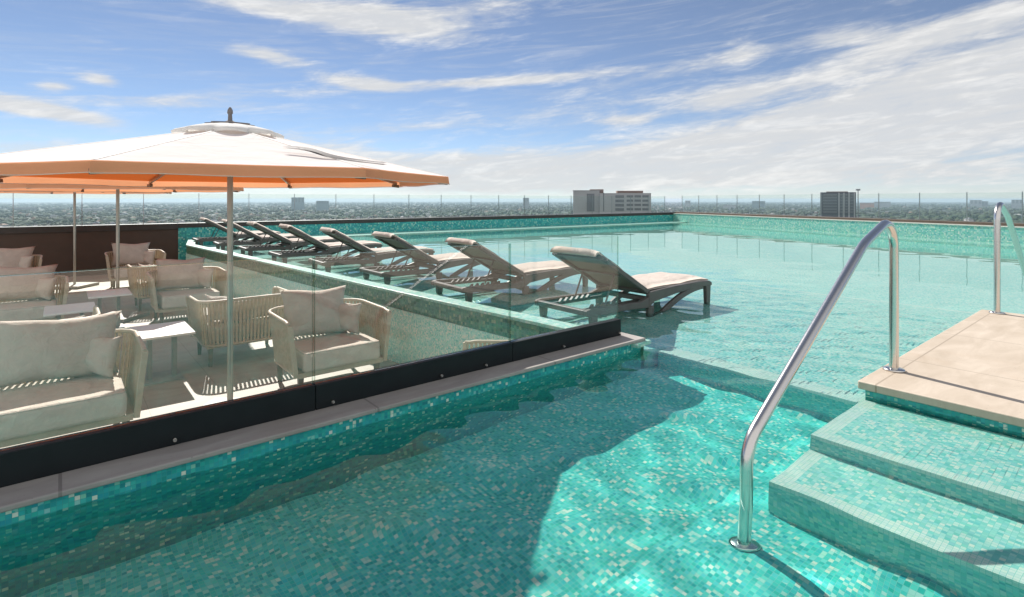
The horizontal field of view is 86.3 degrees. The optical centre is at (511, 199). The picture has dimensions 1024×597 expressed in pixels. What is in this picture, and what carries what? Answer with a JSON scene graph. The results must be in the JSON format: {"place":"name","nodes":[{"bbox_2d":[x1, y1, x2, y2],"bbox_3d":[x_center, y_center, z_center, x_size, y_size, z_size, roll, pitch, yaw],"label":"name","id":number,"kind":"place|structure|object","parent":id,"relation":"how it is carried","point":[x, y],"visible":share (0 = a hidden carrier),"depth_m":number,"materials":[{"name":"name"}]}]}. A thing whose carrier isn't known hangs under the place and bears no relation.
{"place":"outdoors","nodes":[
{"label":"outdoors","id":0,"kind":"place"},
{"bbox_2d":[61,305,100,319],"bbox_3d":[-4.905,1.468,4.956,1.870,0.764,0.890,0,0,-40],"label":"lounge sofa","id":1,"kind":"object","parent":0,"point":[96,310],"visible":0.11,"depth_m":5.39,"materials":[{"name":"fabric"}]},
{"bbox_2d":[0,274,398,448],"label":"terrace","id":2,"kind":"structure","parent":0,"point":[201,383],"depth_m":6.01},
{"bbox_2d":[0,246,42,267],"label":"lounge sofa","id":3,"kind":"object","parent":2,"relation":"on","point":[19,257],"visible":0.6,"depth_m":10.63,"materials":[{"name":"fabric"}]},
{"bbox_2d":[0,264,68,320],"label":"lounge sofa","id":4,"kind":"object","parent":2,"relation":"on","point":[35,292],"visible":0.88,"depth_m":7.52,"materials":[{"name":"fabric"}]},
{"bbox_2d":[43,302,94,319],"bbox_3d":[-5.500,1.600,6.800,0.500,0.500,0.680,0,0,-40],"label":"side table","id":5,"kind":"object","parent":2,"relation":"on","point":[81,309],"visible":0.59,"depth_m":6.70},
{"bbox_2d":[0,310,147,447],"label":"lounge sofa","id":6,"kind":"object","parent":2,"relation":"on","point":[73,366],"visible":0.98,"depth_m":4.11,"materials":[{"name":"beige fabric"}]},
{"bbox_2d":[0,191,171,288],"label":"patio umbrella","id":7,"kind":"object","parent":2,"relation":"on","point":[74,284],"visible":0.16,"depth_m":11.54,"materials":[{"name":"white fabric"}]},
{"bbox_2d":[0,223,177,276],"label":"terrace wall","id":8,"kind":"structure","parent":2,"relation":"on","point":[53,245],"depth_m":13.24,"materials":[{"name":"brown paint"}]},
{"bbox_2d":[86,288,131,328],"bbox_3d":[-5.850,1.600,7.930,0.500,0.500,0.680,0,0,-40],"label":"side table","id":9,"kind":"object","parent":2,"relation":"on","point":[101,294],"visible":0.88,"depth_m":7.84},
{"bbox_2d":[0,183,243,322],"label":"patio umbrella","id":10,"kind":"object","parent":2,"relation":"on","point":[126,316],"visible":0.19,"depth_m":8.43,"materials":[{"name":"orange fabric"}]},
{"bbox_2d":[104,242,165,288],"bbox_3d":[-7.987,1.379,11.569,1.031,0.942,0.850,0,0,-40],"label":"lounge chair","id":11,"kind":"object","parent":2,"relation":"on","point":[134,255],"visible":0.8,"depth_m":11.59,"materials":[{"name":"fabric"}]},
{"bbox_2d":[126,264,182,310],"bbox_3d":[-6.057,1.466,9.518,1.031,0.768,0.850,0,0,-40],"label":"lounge chair","id":12,"kind":"object","parent":2,"relation":"on","point":[139,288],"visible":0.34,"depth_m":9.03,"materials":[{"name":"wicker"}]},
{"bbox_2d":[130,320,195,385],"bbox_3d":[-3.640,1.600,5.680,0.500,0.500,0.680,0,0,-40],"label":"side table","id":13,"kind":"object","parent":2,"relation":"on","point":[151,332],"visible":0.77,"depth_m":5.64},
{"bbox_2d":[146,257,226,322],"bbox_3d":[-5.047,1.379,8.485,1.031,0.942,0.850,0,0,-40],"label":"lounge chair","id":14,"kind":"object","parent":2,"relation":"on","point":[191,278],"visible":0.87,"depth_m":8.46,"materials":[{"name":"fabric"}]},
{"bbox_2d":[0,107,449,405],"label":"patio umbrella","id":15,"kind":"object","parent":2,"relation":"on","point":[229,154],"visible":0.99,"depth_m":3.75,"materials":[{"name":"white fabric"}]},
{"bbox_2d":[185,286,286,366],"bbox_3d":[-3.231,1.466,6.510,1.031,0.768,0.850,0,0,-40],"label":"lounge chair","id":16,"kind":"object","parent":2,"relation":"on","point":[251,320],"visible":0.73,"depth_m":6.20,"materials":[{"name":"wicker"}]},
{"bbox_2d":[268,285,391,384],"bbox_3d":[-1.878,1.379,5.565,1.031,0.942,0.850,0,0,-40],"label":"lounge chair","id":17,"kind":"object","parent":2,"relation":"on","point":[327,322],"visible":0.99,"depth_m":5.51,"materials":[{"name":"beige fabric"}]},
{"bbox_2d":[186,238,650,347],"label":"mosaic wall","id":18,"kind":"structure","parent":2,"relation":"on","point":[503,322],"depth_m":6.01,"materials":[{"name":"tile"}]},
{"bbox_2d":[463,340,508,349],"bbox_3d":[-0.146,1.535,4.417,0.690,0.630,0.791,0,0,5],"label":"chair","id":19,"kind":"object","parent":2,"relation":"on","point":[471,342],"visible":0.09,"depth_m":4.79,"materials":[{"name":"beige wicker"}]},
{"bbox_2d":[291,197,303,210],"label":"office tower","id":20,"kind":"structure","parent":0,"point":[299,203],"depth_m":2599.49,"materials":[{"name":"grey glass"}]},
{"bbox_2d":[316,201,328,210],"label":"office tower","id":21,"kind":"structure","parent":0,"point":[322,205],"depth_m":2499.92,"materials":[{"name":"grey glass"}]},
{"bbox_2d":[0,223,1023,596],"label":"water","id":22,"kind":"structure","parent":0,"point":[614,475],"depth_m":2.15,"materials":[{"name":"teal liquid"}]},
{"bbox_2d":[0,202,1023,223],"bbox_3d":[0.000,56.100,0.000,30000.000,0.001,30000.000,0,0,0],"label":"ground","id":23,"kind":"structure","parent":0,"point":[748,203],"depth_m":7686.15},
{"bbox_2d":[14,207,36,209],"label":"office building","id":24,"kind":"structure","parent":23,"relation":"on","point":[30,208],"depth_m":2602.13,"materials":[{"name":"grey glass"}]},
{"bbox_2d":[83,208,102,212],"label":"office building","id":25,"kind":"structure","parent":23,"relation":"on","point":[86,210],"depth_m":2298.96,"materials":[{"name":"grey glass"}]},
{"bbox_2d":[0,202,1023,226],"bbox_3d":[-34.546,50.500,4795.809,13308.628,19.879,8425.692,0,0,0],"label":"woods","id":26,"kind":"object","parent":23,"relation":"on","point":[44,218],"visible":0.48,"depth_m":2230.73,"materials":[{"name":"green plant"}]},
{"bbox_2d":[120,219,127,222],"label":"house","id":27,"kind":"structure","parent":26,"relation":"on","point":[123,221],"depth_m":1176.57,"materials":[{"name":"white"}]},
{"bbox_2d":[964,217,973,221],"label":"house","id":28,"kind":"structure","parent":26,"relation":"on","point":[970,219],"depth_m":1259.79,"materials":[{"name":"white"}]},
{"bbox_2d":[523,198,528,208],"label":"office tower","id":29,"kind":"structure","parent":23,"relation":"on","point":[527,203],"depth_m":2999.94,"materials":[{"name":"grey glass"}]},
{"bbox_2d":[723,205,735,209],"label":"office building","id":30,"kind":"structure","parent":23,"relation":"on","point":[729,206],"depth_m":3000.19,"materials":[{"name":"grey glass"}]},
{"bbox_2d":[970,200,981,206],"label":"apartment tower","id":31,"kind":"structure","parent":23,"relation":"on","point":[977,203],"depth_m":3797.51,"materials":[{"name":"grey concrete"}]},
{"bbox_2d":[1011,200,1021,208],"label":"apartment tower","id":32,"kind":"structure","parent":23,"relation":"on","point":[1016,204],"depth_m":3402.09,"materials":[{"name":"grey concrete"}]},
{"bbox_2d":[0,0,1023,201],"label":"sky","id":33,"kind":"structure","parent":0,"point":[669,100],"materials":[{"name":"blue"}]},
{"bbox_2d":[573,189,650,213],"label":"office building","id":34,"kind":"structure","parent":0,"point":[595,201],"depth_m":450.40,"materials":[{"name":"white concrete"}]},
{"bbox_2d":[587,194,593,210],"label":"window","id":35,"kind":"structure","parent":34,"relation":"in","point":[590,197],"depth_m":455.68,"materials":[{"name":"grey glass"}]},
{"bbox_2d":[685,201,689,206],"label":"office tower","id":36,"kind":"structure","parent":0,"point":[687,203],"depth_m":3500.53,"materials":[{"name":"grey glass"}]},
{"bbox_2d":[752,201,764,208],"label":"office building","id":37,"kind":"structure","parent":0,"point":[755,204],"depth_m":3202.45,"materials":[{"name":"grey glass"}]},
{"bbox_2d":[820,191,855,217],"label":"apartment tower","id":38,"kind":"structure","parent":0,"point":[831,204],"depth_m":700.27,"materials":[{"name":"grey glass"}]},
{"bbox_2d":[856,189,859,217],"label":"light mast","id":39,"kind":"object","parent":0,"point":[858,190],"visible":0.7,"depth_m":719.53,"materials":[{"name":"grey metal"}]},
{"bbox_2d":[860,203,873,208],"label":"office building","id":40,"kind":"structure","parent":0,"point":[864,205],"depth_m":3301.34,"materials":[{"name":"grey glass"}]},
{"bbox_2d":[874,202,890,207],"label":"office building","id":41,"kind":"structure","parent":0,"point":[885,204],"depth_m":3599.53,"materials":[{"name":"grey glass"}]},
{"bbox_2d":[982,201,987,206],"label":"apartment tower","id":42,"kind":"structure","parent":0,"point":[985,203],"depth_m":3797.41,"materials":[{"name":"grey glass"}]},
{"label":"pool floor","id":43,"kind":"structure","parent":0,"visible":0},
{"bbox_2d":[0,332,645,526],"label":"pool wall","id":44,"kind":"structure","parent":43,"relation":"on","point":[28,500],"depth_m":2.38,"materials":[{"name":"tile"}]},
{"bbox_2d":[0,236,620,487],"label":"glass fence","id":45,"kind":"object","parent":44,"relation":"on","point":[21,463],"visible":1,"depth_m":2.47,"materials":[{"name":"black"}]},
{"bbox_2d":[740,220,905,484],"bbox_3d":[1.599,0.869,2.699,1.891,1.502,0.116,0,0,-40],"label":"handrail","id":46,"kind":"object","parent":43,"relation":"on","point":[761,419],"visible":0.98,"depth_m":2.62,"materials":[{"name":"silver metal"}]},
{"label":"pool floor","id":47,"kind":"structure","parent":0,"visible":0},
{"bbox_2d":[186,245,513,363],"bbox_3d":[-0.709,1.680,8.048,4.713,0.880,20.106,0,0,-40],"label":"pool ledge","id":48,"kind":"object","parent":47,"relation":"on","point":[413,336],"visible":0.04,"depth_m":6.09,"materials":[{"name":"tile"}]},
{"bbox_2d":[192,217,280,248],"bbox_3d":[-7.056,0.842,14.059,1.965,0.798,0.709,0,0,-39],"label":"sun lounger","id":49,"kind":"object","parent":48,"relation":"on","point":[200,240],"visible":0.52,"depth_m":13.73,"materials":[{"name":"fabric"}]},
{"bbox_2d":[213,219,297,253],"bbox_3d":[-5.858,0.842,12.825,1.965,0.798,0.709,0,0,-37],"label":"sun lounger","id":50,"kind":"object","parent":48,"relation":"on","point":[257,239],"visible":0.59,"depth_m":12.51,"materials":[{"name":"fabric"}]},
{"bbox_2d":[238,221,338,255],"bbox_3d":[-4.691,0.842,11.632,1.965,0.798,0.709,0,0,-38],"label":"sun lounger","id":51,"kind":"object","parent":48,"relation":"on","point":[289,243],"visible":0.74,"depth_m":11.33,"materials":[{"name":"fabric"}]},
{"bbox_2d":[268,224,382,263],"bbox_3d":[-3.519,0.842,10.431,1.965,0.798,0.709,0,0,-39],"label":"sun lounger","id":52,"kind":"object","parent":48,"relation":"on","point":[330,247],"visible":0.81,"depth_m":10.14,"materials":[{"name":"fabric"}]},
{"bbox_2d":[308,227,434,272],"bbox_3d":[-2.320,0.842,9.196,1.966,0.798,0.709,0,0,-37],"label":"sun lounger","id":53,"kind":"object","parent":48,"relation":"on","point":[369,255],"visible":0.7,"depth_m":8.91,"materials":[{"name":"fabric"}]},
{"bbox_2d":[359,231,479,282],"bbox_3d":[-1.164,0.842,8.017,1.965,0.798,0.709,0,0,-39],"label":"sun lounger","id":54,"kind":"object","parent":48,"relation":"on","point":[420,258],"visible":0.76,"depth_m":7.73,"materials":[{"name":"fabric"}]},
{"bbox_2d":[431,237,587,300],"bbox_3d":[0.036,0.842,6.780,1.965,0.798,0.709,0,0,-37],"label":"sun lounger","id":55,"kind":"object","parent":48,"relation":"on","point":[498,267],"visible":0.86,"depth_m":6.55,"materials":[{"name":"fabric"}]},
{"bbox_2d":[535,246,711,322],"bbox_3d":[1.201,0.842,5.589,1.965,0.798,0.709,0,0,-39],"label":"sun lounger","id":56,"kind":"object","parent":48,"relation":"on","point":[604,274],"visible":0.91,"depth_m":5.36,"materials":[{"name":"brown"}]},
{"bbox_2d":[178,212,674,259],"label":"parapet wall","id":57,"kind":"structure","parent":47,"relation":"on","point":[186,231],"depth_m":18.64,"materials":[{"name":"tile"}]},
{"bbox_2d":[13,193,648,226],"bbox_3d":[-5.514,0.230,17.103,32.512,0.800,0.024,0,0,-37],"label":"glass balustrade","id":58,"kind":"object","parent":57,"relation":"on","point":[346,217],"visible":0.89,"depth_m":19.47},
{"bbox_2d":[225,221,686,246],"bbox_3d":[0.270,1.545,20.549,19.892,0.950,1.000,0,0,-37],"label":"pool bench","id":59,"kind":"object","parent":47,"relation":"on","point":[467,230],"visible":0.14,"depth_m":19.59,"materials":[{"name":"tile"}]},
{"bbox_2d":[673,212,1023,243],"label":"parapet wall","id":60,"kind":"structure","parent":47,"relation":"on","point":[964,230],"depth_m":17.57,"materials":[{"name":"tile"}]},
{"bbox_2d":[698,192,1022,222],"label":"glass balustrade","id":61,"kind":"object","parent":60,"relation":"on","point":[878,206],"visible":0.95,"depth_m":17.26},
{"bbox_2d":[865,390,1023,432],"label":"stair riser","id":62,"kind":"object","parent":47,"relation":"on","point":[957,414],"depth_m":2.78,"materials":[{"name":"tile"}]},
{"bbox_2d":[858,309,1023,427],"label":"deck","id":63,"kind":"structure","parent":62,"relation":"on","point":[973,365],"depth_m":3.22,"materials":[{"name":"stone"}]},
{"bbox_2d":[989,202,1023,314],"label":"handrail","id":64,"kind":"object","parent":63,"relation":"on","point":[1000,207],"visible":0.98,"depth_m":4.88,"materials":[{"name":"silver metal"}]}
]}

